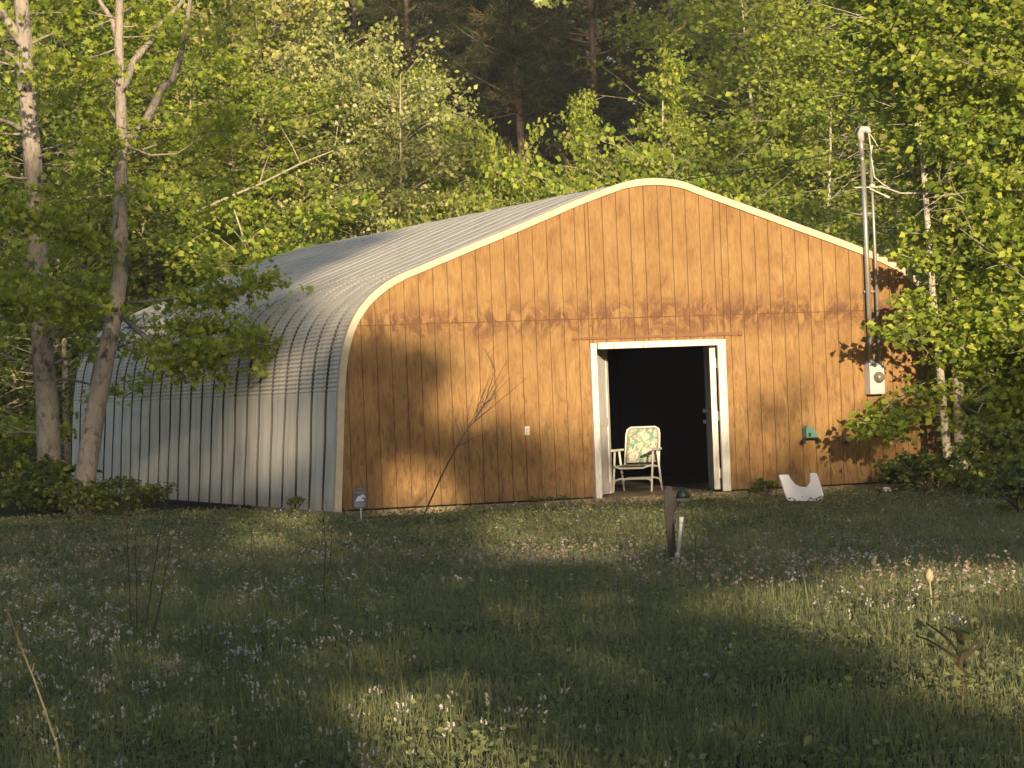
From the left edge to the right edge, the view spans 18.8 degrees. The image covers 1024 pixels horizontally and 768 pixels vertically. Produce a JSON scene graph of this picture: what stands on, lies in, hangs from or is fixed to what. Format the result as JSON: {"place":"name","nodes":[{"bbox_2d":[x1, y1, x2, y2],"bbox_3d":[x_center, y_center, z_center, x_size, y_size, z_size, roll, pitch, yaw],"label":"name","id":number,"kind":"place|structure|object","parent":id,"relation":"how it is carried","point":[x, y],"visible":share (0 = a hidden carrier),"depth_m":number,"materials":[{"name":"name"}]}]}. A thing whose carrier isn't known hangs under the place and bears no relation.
{"place":"outdoors","nodes":[
{"label":"outdoors","id":0,"kind":"place"},
{"bbox_2d":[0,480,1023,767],"bbox_3d":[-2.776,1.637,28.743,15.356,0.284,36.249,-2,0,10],"label":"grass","id":1,"kind":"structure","parent":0,"point":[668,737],"depth_m":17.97,"materials":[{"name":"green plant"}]},
{"bbox_2d":[0,445,1023,767],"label":"ground","id":2,"kind":"structure","parent":0,"point":[14,511],"depth_m":18.21,"materials":[{"name":"green plant"}]},
{"bbox_2d":[5,607,61,767],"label":"dry stem","id":3,"kind":"object","parent":2,"relation":"on","point":[42,703],"visible":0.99,"depth_m":12.86,"materials":[{"name":"plant"}]},
{"bbox_2d":[0,467,69,512],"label":"shrub","id":4,"kind":"object","parent":2,"relation":"on","point":[14,499],"visible":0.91,"depth_m":46.73,"materials":[{"name":"green plant"}]},
{"bbox_2d":[0,415,77,507],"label":"shrub","id":5,"kind":"object","parent":2,"relation":"on","point":[18,460],"visible":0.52,"depth_m":49.86,"materials":[{"name":"green plant"}]},
{"bbox_2d":[14,453,102,510],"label":"shrub","id":6,"kind":"object","parent":2,"relation":"on","point":[57,467],"visible":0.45,"depth_m":46.83,"materials":[{"name":"green plant"}]},
{"bbox_2d":[1,0,144,462],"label":"pine tree","id":7,"kind":"object","parent":2,"relation":"on","point":[59,46],"depth_m":81.27,"materials":[{"name":"green plant"}]},
{"bbox_2d":[40,473,144,522],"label":"shrub","id":8,"kind":"object","parent":2,"relation":"on","point":[102,500],"visible":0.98,"depth_m":42.27,"materials":[{"name":"green plant"}]},
{"bbox_2d":[0,0,193,478],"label":"tree","id":9,"kind":"object","parent":2,"relation":"on","point":[4,44],"visible":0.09,"depth_m":64.64,"materials":[{"name":"green plant"}]},
{"bbox_2d":[0,0,205,510],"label":"tree","id":10,"kind":"object","parent":2,"relation":"on","point":[45,431],"visible":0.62,"depth_m":47.74,"materials":[{"name":"green plant"}]},
{"bbox_2d":[121,706,126,747],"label":"wildflower","id":11,"kind":"object","parent":2,"relation":"on","point":[122,707],"visible":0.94,"depth_m":13.88,"materials":[{"name":"white plant"}]},
{"bbox_2d":[0,0,248,478],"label":"tree","id":12,"kind":"object","parent":2,"relation":"on","point":[50,38],"visible":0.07,"depth_m":68.72,"materials":[{"name":"green plant"}]},
{"bbox_2d":[121,485,131,625],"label":"dry stem","id":13,"kind":"object","parent":2,"relation":"on","point":[128,558],"visible":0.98,"depth_m":20.65,"materials":[{"name":"brown plant"}]},
{"bbox_2d":[80,476,178,514],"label":"shrub","id":14,"kind":"object","parent":2,"relation":"on","point":[137,503],"visible":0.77,"depth_m":43.94,"materials":[{"name":"green plant"}]},
{"bbox_2d":[0,70,263,478],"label":"tree","id":15,"kind":"object","parent":2,"relation":"on","point":[44,124],"visible":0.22,"depth_m":61.95,"materials":[{"name":"green plant"}]},
{"bbox_2d":[126,530,138,637],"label":"dry stem","id":16,"kind":"object","parent":2,"relation":"on","point":[136,585],"visible":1,"depth_m":20.02,"materials":[{"name":"brown plant"}]},
{"bbox_2d":[0,0,313,515],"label":"tree","id":17,"kind":"object","parent":2,"relation":"on","point":[183,354],"visible":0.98,"depth_m":44.58,"materials":[{"name":"green plant"}]},
{"bbox_2d":[145,471,175,627],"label":"dry stem","id":18,"kind":"object","parent":2,"relation":"on","point":[155,560],"visible":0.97,"depth_m":20.63,"materials":[{"name":"brown plant"}]},
{"bbox_2d":[156,679,166,707],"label":"wildflower","id":19,"kind":"object","parent":2,"relation":"on","point":[164,684],"visible":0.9,"depth_m":14.88,"materials":[{"name":"white plant"}]},
{"bbox_2d":[0,0,323,425],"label":"tree","id":20,"kind":"object","parent":2,"relation":"on","point":[130,57],"visible":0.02,"depth_m":71.56,"materials":[{"name":"green plant"}]},
{"bbox_2d":[152,525,172,634],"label":"dry stem","id":21,"kind":"object","parent":2,"relation":"on","point":[163,581],"visible":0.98,"depth_m":20.30,"materials":[{"name":"brown plant"}]},
{"bbox_2d":[0,2,358,420],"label":"tree","id":22,"kind":"object","parent":2,"relation":"on","point":[221,71],"visible":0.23,"depth_m":63.87,"materials":[{"name":"green plant"}]},
{"bbox_2d":[184,122,371,218],"bbox_3d":[-4.662,-4.340,62.205,4.819,2.119,0.239,-2,0,-39],"label":"dead limb","id":23,"kind":"object","parent":22,"relation":"attached to","point":[239,192],"visible":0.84,"depth_m":62.19,"materials":[{"name":"beige wood"}]},
{"bbox_2d":[108,2,261,282],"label":"pine tree","id":24,"kind":"object","parent":2,"relation":"on","point":[216,14],"depth_m":82.36,"materials":[{"name":"green plant"}]},
{"bbox_2d":[233,736,239,767],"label":"wildflower","id":25,"kind":"object","parent":2,"relation":"on","point":[234,745],"visible":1,"depth_m":12.18,"materials":[{"name":"white plant"}]},
{"bbox_2d":[81,0,399,314],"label":"tree","id":26,"kind":"object","parent":2,"relation":"on","point":[288,28],"visible":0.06,"depth_m":71.53,"materials":[{"name":"green plant"}]},
{"bbox_2d":[74,46,434,310],"bbox_3d":[-5.482,-2.707,65.966,8.513,9.426,8.001,-2,0,-14],"label":"tree","id":27,"kind":"object","parent":2,"relation":"on","point":[277,154],"visible":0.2,"depth_m":64.94,"materials":[{"name":"green plant"}]},
{"bbox_2d":[84,0,424,308],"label":"tree","id":28,"kind":"object","parent":2,"relation":"on","point":[298,8],"visible":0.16,"depth_m":69.75,"materials":[{"name":"green plant"}]},
{"bbox_2d":[249,678,260,718],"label":"wildflower","id":29,"kind":"object","parent":2,"relation":"on","point":[252,682],"visible":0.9,"depth_m":14.57,"materials":[{"name":"white plant"}]},
{"bbox_2d":[94,162,437,301],"bbox_3d":[-4.531,-1.117,61.318,8.085,6.140,8.066,-2,0,31],"label":"bush","id":30,"kind":"object","parent":2,"relation":"on","point":[245,220],"visible":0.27,"depth_m":60.67,"materials":[{"name":"green plant"}]},
{"bbox_2d":[209,0,358,241],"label":"pine tree","id":31,"kind":"object","parent":2,"relation":"on","point":[268,68],"visible":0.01,"depth_m":79.68,"materials":[{"name":"green plant"}]},
{"bbox_2d":[284,495,305,516],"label":"shrub","id":32,"kind":"object","parent":2,"relation":"on","point":[292,500],"visible":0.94,"depth_m":41.14,"materials":[{"name":"green plant"}]},
{"bbox_2d":[288,733,320,765],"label":"leafy weed","id":33,"kind":"object","parent":2,"relation":"on","point":[307,745],"visible":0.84,"depth_m":12.74,"materials":[{"name":"green plant"}]},
{"bbox_2d":[319,503,328,615],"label":"dry stem","id":34,"kind":"object","parent":2,"relation":"on","point":[324,565],"visible":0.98,"depth_m":21.23,"materials":[{"name":"brown plant"}]},
{"bbox_2d":[327,519,338,577],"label":"dry stem","id":35,"kind":"object","parent":2,"relation":"on","point":[331,544],"visible":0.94,"depth_m":25.66,"materials":[{"name":"brown plant"}]},
{"bbox_2d":[198,0,470,251],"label":"tree","id":36,"kind":"object","parent":2,"relation":"on","point":[321,43],"visible":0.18,"depth_m":66.52,"materials":[{"name":"green plant"}]},
{"bbox_2d":[335,734,365,767],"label":"leafy weed","id":37,"kind":"object","parent":2,"relation":"on","point":[342,755],"visible":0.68,"depth_m":12.52,"materials":[{"name":"green plant"}]},
{"bbox_2d":[274,0,436,233],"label":"pine tree","id":38,"kind":"object","parent":2,"relation":"on","point":[353,18],"visible":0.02,"depth_m":86.52,"materials":[{"name":"green plant"}]},
{"bbox_2d":[353,487,366,520],"bbox_3d":[-1.878,1.484,38.177,0.170,0.425,0.032,-2,0,-7],"label":"yard sign","id":39,"kind":"object","parent":2,"relation":"on","point":[360,499],"visible":0.94,"depth_m":38.16,"materials":[{"name":"blue plastic"}]},
{"bbox_2d":[372,744,379,767],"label":"wildflower","id":40,"kind":"object","parent":2,"relation":"on","point":[377,751],"visible":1,"depth_m":11.65,"materials":[{"name":"white plant"}]},
{"bbox_2d":[267,30,501,243],"bbox_3d":[-2.074,-2.523,63.142,6.303,9.586,6.225,-2,0,5],"label":"tree","id":41,"kind":"object","parent":2,"relation":"on","point":[427,99],"visible":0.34,"depth_m":63.23,"materials":[{"name":"green plant"}]},
{"bbox_2d":[403,703,408,744],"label":"wildflower","id":42,"kind":"object","parent":2,"relation":"on","point":[405,714],"visible":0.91,"depth_m":13.46,"materials":[{"name":"white plant"}]},
{"bbox_2d":[324,0,502,223],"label":"pine tree","id":43,"kind":"object","parent":2,"relation":"on","point":[404,35],"visible":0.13,"depth_m":80.53,"materials":[{"name":"green plant"}]},
{"bbox_2d":[346,59,480,234],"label":"tree","id":44,"kind":"object","parent":2,"relation":"on","point":[416,71],"visible":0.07,"depth_m":69.14,"materials":[{"name":"green plant"}]},
{"bbox_2d":[442,726,450,764],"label":"wildflower","id":45,"kind":"object","parent":2,"relation":"on","point":[443,734],"visible":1,"depth_m":12.36,"materials":[{"name":"white plant"}]},
{"bbox_2d":[0,0,916,295],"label":"woods","id":46,"kind":"object","parent":2,"relation":"on","point":[614,22],"visible":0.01,"depth_m":100.82,"materials":[{"name":"green plant"}]},
{"bbox_2d":[416,366,524,532],"bbox_3d":[-0.477,0.692,34.297,1.309,1.843,0.430,-2,0,-10],"label":"dry stem","id":47,"kind":"object","parent":2,"relation":"on","point":[481,409],"visible":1,"depth_m":34.22,"materials":[{"name":"brown plant"}]},
{"bbox_2d":[394,0,556,222],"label":"pine tree","id":48,"kind":"object","parent":2,"relation":"on","point":[478,6],"visible":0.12,"depth_m":85.20,"materials":[{"name":"green plant"}]},
{"bbox_2d":[380,116,592,230],"bbox_3d":[-0.530,-1.921,64.856,5.287,7.458,5.300,-2,0,28],"label":"bush","id":49,"kind":"object","parent":2,"relation":"on","point":[495,159],"visible":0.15,"depth_m":63.81,"materials":[{"name":"green plant"}]},
{"bbox_2d":[485,693,490,741],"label":"wildflower","id":50,"kind":"object","parent":2,"relation":"on","point":[486,696],"visible":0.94,"depth_m":13.66,"materials":[{"name":"white plant"}]},
{"bbox_2d":[401,188,578,224],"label":"bush","id":51,"kind":"object","parent":2,"relation":"on","point":[455,201],"visible":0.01,"depth_m":61.58,"materials":[{"name":"green plant"}]},
{"bbox_2d":[70,178,946,517],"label":"barn","id":52,"kind":"structure","parent":2,"relation":"on","point":[720,342],"depth_m":42.02,"materials":[{"name":"wood"}]},
{"bbox_2d":[597,349,612,494],"bbox_3d":[1.196,0.512,41.927,0.082,1.970,0.861,-2,0,15],"label":"door","id":53,"kind":"structure","parent":52,"relation":"in","point":[602,356],"depth_m":42.08,"materials":[{"name":"white paint"}]},
{"bbox_2d":[611,426,662,492],"bbox_3d":[1.766,1.057,43.504,0.624,0.914,0.666,-2,0,19],"label":"lawn chair","id":54,"kind":"object","parent":52,"relation":"on","point":[642,445],"visible":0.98,"depth_m":43.68,"materials":[{"name":"fabric"}]},
{"bbox_2d":[703,345,721,488],"bbox_3d":[2.741,0.453,42.556,0.139,1.970,0.911,-2,0,-7],"label":"door","id":55,"kind":"structure","parent":52,"relation":"in","point":[710,361],"depth_m":42.15,"materials":[{"name":"grey paint"}]},
{"bbox_2d":[679,145,857,180],"bbox_3d":[2.723,-3.123,47.298,0.580,0.144,10.154,-2,0,-21],"label":"power cable","id":56,"kind":"object","parent":52,"relation":"attached to","point":[770,165],"visible":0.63,"depth_m":44.00,"materials":[{"name":"black rubber"}]},
{"bbox_2d":[801,426,820,443],"bbox_3d":[4.085,0.692,42.408,0.290,0.245,0.141,-2,0,-21],"label":"hose hanger","id":57,"kind":"object","parent":52,"relation":"attached to","point":[809,432],"visible":1,"depth_m":42.35,"materials":[{"name":"teal plastic"}]},
{"bbox_2d":[854,126,889,393],"bbox_3d":[5.002,-1.716,42.723,0.495,3.710,0.252,-2,0,-21],"label":"electric meter","id":58,"kind":"object","parent":52,"relation":"attached to","point":[874,378],"visible":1,"depth_m":42.70,"materials":[{"name":"grey paint"}]},
{"bbox_2d":[880,185,1023,193],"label":"power cable","id":59,"kind":"object","parent":58,"relation":"attached to","point":[929,193],"visible":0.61,"depth_m":42.38,"materials":[{"name":"rubber"}]},
{"bbox_2d":[443,0,579,194],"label":"pine tree","id":60,"kind":"object","parent":2,"relation":"on","point":[539,115],"visible":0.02,"depth_m":94.29,"materials":[{"name":"green plant"}]},
{"bbox_2d":[0,489,1023,645],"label":"wildflowers","id":61,"kind":"object","parent":2,"relation":"on","point":[337,617],"visible":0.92,"depth_m":24.04,"materials":[{"name":"white plant"}]},
{"bbox_2d":[0,510,1023,616],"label":"seed heads","id":62,"kind":"object","parent":2,"relation":"on","point":[969,576],"visible":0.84,"depth_m":25.99,"materials":[{"name":"white plant"}]},
{"bbox_2d":[419,0,614,221],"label":"pine tree","id":63,"kind":"object","parent":2,"relation":"on","point":[518,46],"visible":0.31,"depth_m":76.00,"materials":[{"name":"green plant"}]},
{"bbox_2d":[529,494,565,501],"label":"shrub","id":64,"kind":"object","parent":2,"relation":"on","point":[543,499],"visible":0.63,"depth_m":41.07,"materials":[{"name":"green plant"}]},
{"bbox_2d":[468,0,630,183],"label":"pine tree","id":65,"kind":"object","parent":2,"relation":"on","point":[576,23],"visible":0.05,"depth_m":88.25,"materials":[{"name":"green plant"}]},
{"bbox_2d":[476,154,632,209],"bbox_3d":[0.764,-1.505,65.044,5.049,6.524,5.061,-2,0,-3],"label":"bush","id":66,"kind":"object","parent":2,"relation":"on","point":[541,185],"visible":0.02,"depth_m":64.17,"materials":[{"name":"green plant"}]},
{"bbox_2d":[560,685,569,728],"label":"wildflower","id":67,"kind":"object","parent":2,"relation":"on","point":[568,688],"visible":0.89,"depth_m":13.97,"materials":[{"name":"white plant"}]},
{"bbox_2d":[554,84,612,187],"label":"tree","id":68,"kind":"object","parent":2,"relation":"on","point":[578,118],"visible":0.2,"depth_m":69.57,"materials":[{"name":"green plant"}]},
{"bbox_2d":[496,0,696,185],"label":"pine tree","id":69,"kind":"object","parent":2,"relation":"on","point":[593,75],"visible":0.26,"depth_m":80.25,"materials":[{"name":"green plant"}]},
{"bbox_2d":[477,143,773,206],"bbox_3d":[2.281,-1.559,63.675,6.735,6.505,6.719,-2,0,5],"label":"bush","id":70,"kind":"object","parent":2,"relation":"on","point":[565,186],"visible":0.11,"depth_m":63.00,"materials":[{"name":"green plant"}]},
{"bbox_2d":[621,42,707,185],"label":"tree","id":71,"kind":"object","parent":2,"relation":"on","point":[671,96],"visible":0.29,"depth_m":68.82,"materials":[{"name":"green plant"}]},
{"bbox_2d":[664,486,689,560],"bbox_3d":[1.431,1.224,26.675,0.223,0.700,0.120,-2,0,-1],"label":"wooden post","id":72,"kind":"object","parent":2,"relation":"on","point":[671,503],"visible":0.98,"depth_m":26.64,"materials":[{"name":"wood"}]},
{"bbox_2d":[675,517,683,565],"bbox_3d":[1.428,1.343,26.340,0.088,0.424,0.039,-2,0,0],"label":"plastic pipe","id":73,"kind":"object","parent":2,"relation":"on","point":[681,520],"visible":0.81,"depth_m":26.33,"materials":[{"name":"white plastic"}]},
{"bbox_2d":[602,0,763,184],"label":"pine tree","id":74,"kind":"object","parent":2,"relation":"on","point":[646,9],"visible":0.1,"depth_m":87.70,"materials":[{"name":"green plant"}]},
{"bbox_2d":[544,107,878,244],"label":"bush","id":75,"kind":"object","parent":2,"relation":"on","point":[638,161],"visible":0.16,"depth_m":65.54,"materials":[{"name":"green plant"}]},
{"bbox_2d":[544,0,932,249],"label":"tree","id":76,"kind":"object","parent":2,"relation":"on","point":[717,88],"visible":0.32,"depth_m":69.61,"materials":[{"name":"green plant"}]},
{"bbox_2d":[596,0,897,242],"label":"tree","id":77,"kind":"object","parent":2,"relation":"on","point":[695,50],"visible":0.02,"depth_m":78.01,"materials":[{"name":"green plant"}]},
{"bbox_2d":[749,478,778,495],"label":"shrub","id":78,"kind":"object","parent":2,"relation":"on","point":[765,484],"visible":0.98,"depth_m":41.83,"materials":[{"name":"green plant"}]},
{"bbox_2d":[715,7,854,203],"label":"pine tree","id":79,"kind":"object","parent":2,"relation":"on","point":[766,88],"depth_m":91.61,"materials":[{"name":"green plant"}]},
{"bbox_2d":[654,0,923,255],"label":"tree","id":80,"kind":"object","parent":2,"relation":"on","point":[745,5],"visible":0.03,"depth_m":77.61,"materials":[{"name":"green plant"}]},
{"bbox_2d":[778,473,823,500],"bbox_3d":[3.638,1.303,38.914,0.592,0.356,0.030,-2,-7,-21],"label":"cutout panel","id":81,"kind":"object","parent":2,"relation":"on","point":[812,489],"visible":0.9,"depth_m":38.89,"materials":[{"name":"white plastic"}]},
{"bbox_2d":[686,34,925,273],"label":"tree","id":82,"kind":"object","parent":2,"relation":"on","point":[812,96],"visible":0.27,"depth_m":66.77,"materials":[{"name":"green plant"}]},
{"bbox_2d":[800,733,838,767],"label":"leafy weed","id":83,"kind":"object","parent":2,"relation":"on","point":[819,746],"visible":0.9,"depth_m":12.03,"materials":[{"name":"green plant"}]},
{"bbox_2d":[719,0,934,240],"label":"tree","id":84,"kind":"object","parent":2,"relation":"on","point":[844,123],"visible":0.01,"depth_m":77.55,"materials":[{"name":"green plant"}]},
{"bbox_2d":[782,199,902,256],"bbox_3d":[4.964,-0.992,62.266,7.150,5.152,7.134,-2,0,33],"label":"bush","id":85,"kind":"object","parent":2,"relation":"on","point":[799,216],"depth_m":60.81,"materials":[{"name":"green plant"}]},
{"bbox_2d":[689,0,1013,256],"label":"tree","id":86,"kind":"object","parent":2,"relation":"on","point":[841,126],"visible":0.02,"depth_m":73.61,"materials":[{"name":"green plant"}]},
{"bbox_2d":[796,103,996,454],"bbox_3d":[8.162,-2.057,59.186,6.322,7.004,6.474,-2,0,-4],"label":"tree","id":87,"kind":"object","parent":2,"relation":"on","point":[900,209],"visible":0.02,"depth_m":58.88,"materials":[{"name":"green plant"}]},
{"bbox_2d":[875,459,918,490],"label":"shrub","id":88,"kind":"object","parent":2,"relation":"on","point":[892,475],"visible":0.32,"depth_m":41.88,"materials":[{"name":"green plant"}]},
{"bbox_2d":[780,52,1018,409],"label":"tree","id":89,"kind":"object","parent":2,"relation":"on","point":[840,131],"depth_m":71.32,"materials":[{"name":"green plant"}]},
{"bbox_2d":[815,227,983,287],"bbox_3d":[7.217,-0.903,62.696,6.804,4.798,6.787,-2,0,-23],"label":"bush","id":90,"kind":"object","parent":2,"relation":"on","point":[886,253],"depth_m":62.80,"materials":[{"name":"green plant"}]},
{"bbox_2d":[821,13,1000,279],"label":"tree","id":91,"kind":"object","parent":2,"relation":"on","point":[835,19],"visible":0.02,"depth_m":66.38,"materials":[{"name":"green plant"}]},
{"bbox_2d":[815,0,1023,478],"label":"tree","id":92,"kind":"object","parent":2,"relation":"on","point":[889,36],"visible":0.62,"depth_m":41.71,"materials":[{"name":"green plant"}]},
{"bbox_2d":[872,446,970,493],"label":"shrub","id":93,"kind":"object","parent":2,"relation":"on","point":[920,464],"visible":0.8,"depth_m":40.04,"materials":[{"name":"green plant"}]},
{"bbox_2d":[824,0,1023,488],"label":"tree","id":94,"kind":"object","parent":2,"relation":"on","point":[897,421],"visible":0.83,"depth_m":41.62,"materials":[{"name":"green plant"}]},
{"bbox_2d":[827,0,1023,467],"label":"tree","id":95,"kind":"object","parent":2,"relation":"on","point":[996,297],"visible":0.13,"depth_m":42.54,"materials":[{"name":"green plant"}]},
{"bbox_2d":[925,569,933,606],"bbox_3d":[2.663,1.322,19.698,0.056,0.292,0.056,-2,0,-21],"label":"seed bud","id":96,"kind":"object","parent":2,"relation":"on","point":[929,576],"visible":0.94,"depth_m":19.69,"materials":[{"name":"plant"}]},
{"bbox_2d":[839,108,1020,443],"bbox_3d":[9.168,-2.058,52.764,6.591,6.902,7.013,-2,0,17],"label":"tree","id":97,"kind":"object","parent":2,"relation":"on","point":[890,231],"depth_m":52.13,"materials":[{"name":"green plant"}]},
{"bbox_2d":[913,617,984,713],"bbox_3d":[1.958,1.254,13.777,0.346,0.437,0.169,-2,0,-21],"label":"thistle","id":98,"kind":"object","parent":2,"relation":"on","point":[962,660],"visible":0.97,"depth_m":13.78,"materials":[{"name":"green plant"}]},
{"bbox_2d":[875,0,1023,471],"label":"tree","id":99,"kind":"object","parent":2,"relation":"on","point":[991,72],"visible":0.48,"depth_m":41.33,"materials":[{"name":"green plant"}]},
{"bbox_2d":[927,414,1023,494],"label":"shrub","id":100,"kind":"object","parent":2,"relation":"on","point":[1008,438],"visible":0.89,"depth_m":38.24,"materials":[{"name":"green plant"}]},
{"bbox_2d":[972,452,1023,516],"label":"shrub","id":101,"kind":"object","parent":2,"relation":"on","point":[1010,481],"visible":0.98,"depth_m":33.04,"materials":[{"name":"green plant"}]},
{"bbox_2d":[976,478,1023,502],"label":"tarp","id":102,"kind":"object","parent":2,"relation":"on","point":[999,497],"visible":0.03,"depth_m":37.14,"materials":[{"name":"plastic"}]},
{"bbox_2d":[531,0,573,8],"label":"hanging branch","id":103,"kind":"object","parent":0,"point":[539,3],"visible":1,"depth_m":42.49,"materials":[{"name":"green plant"}]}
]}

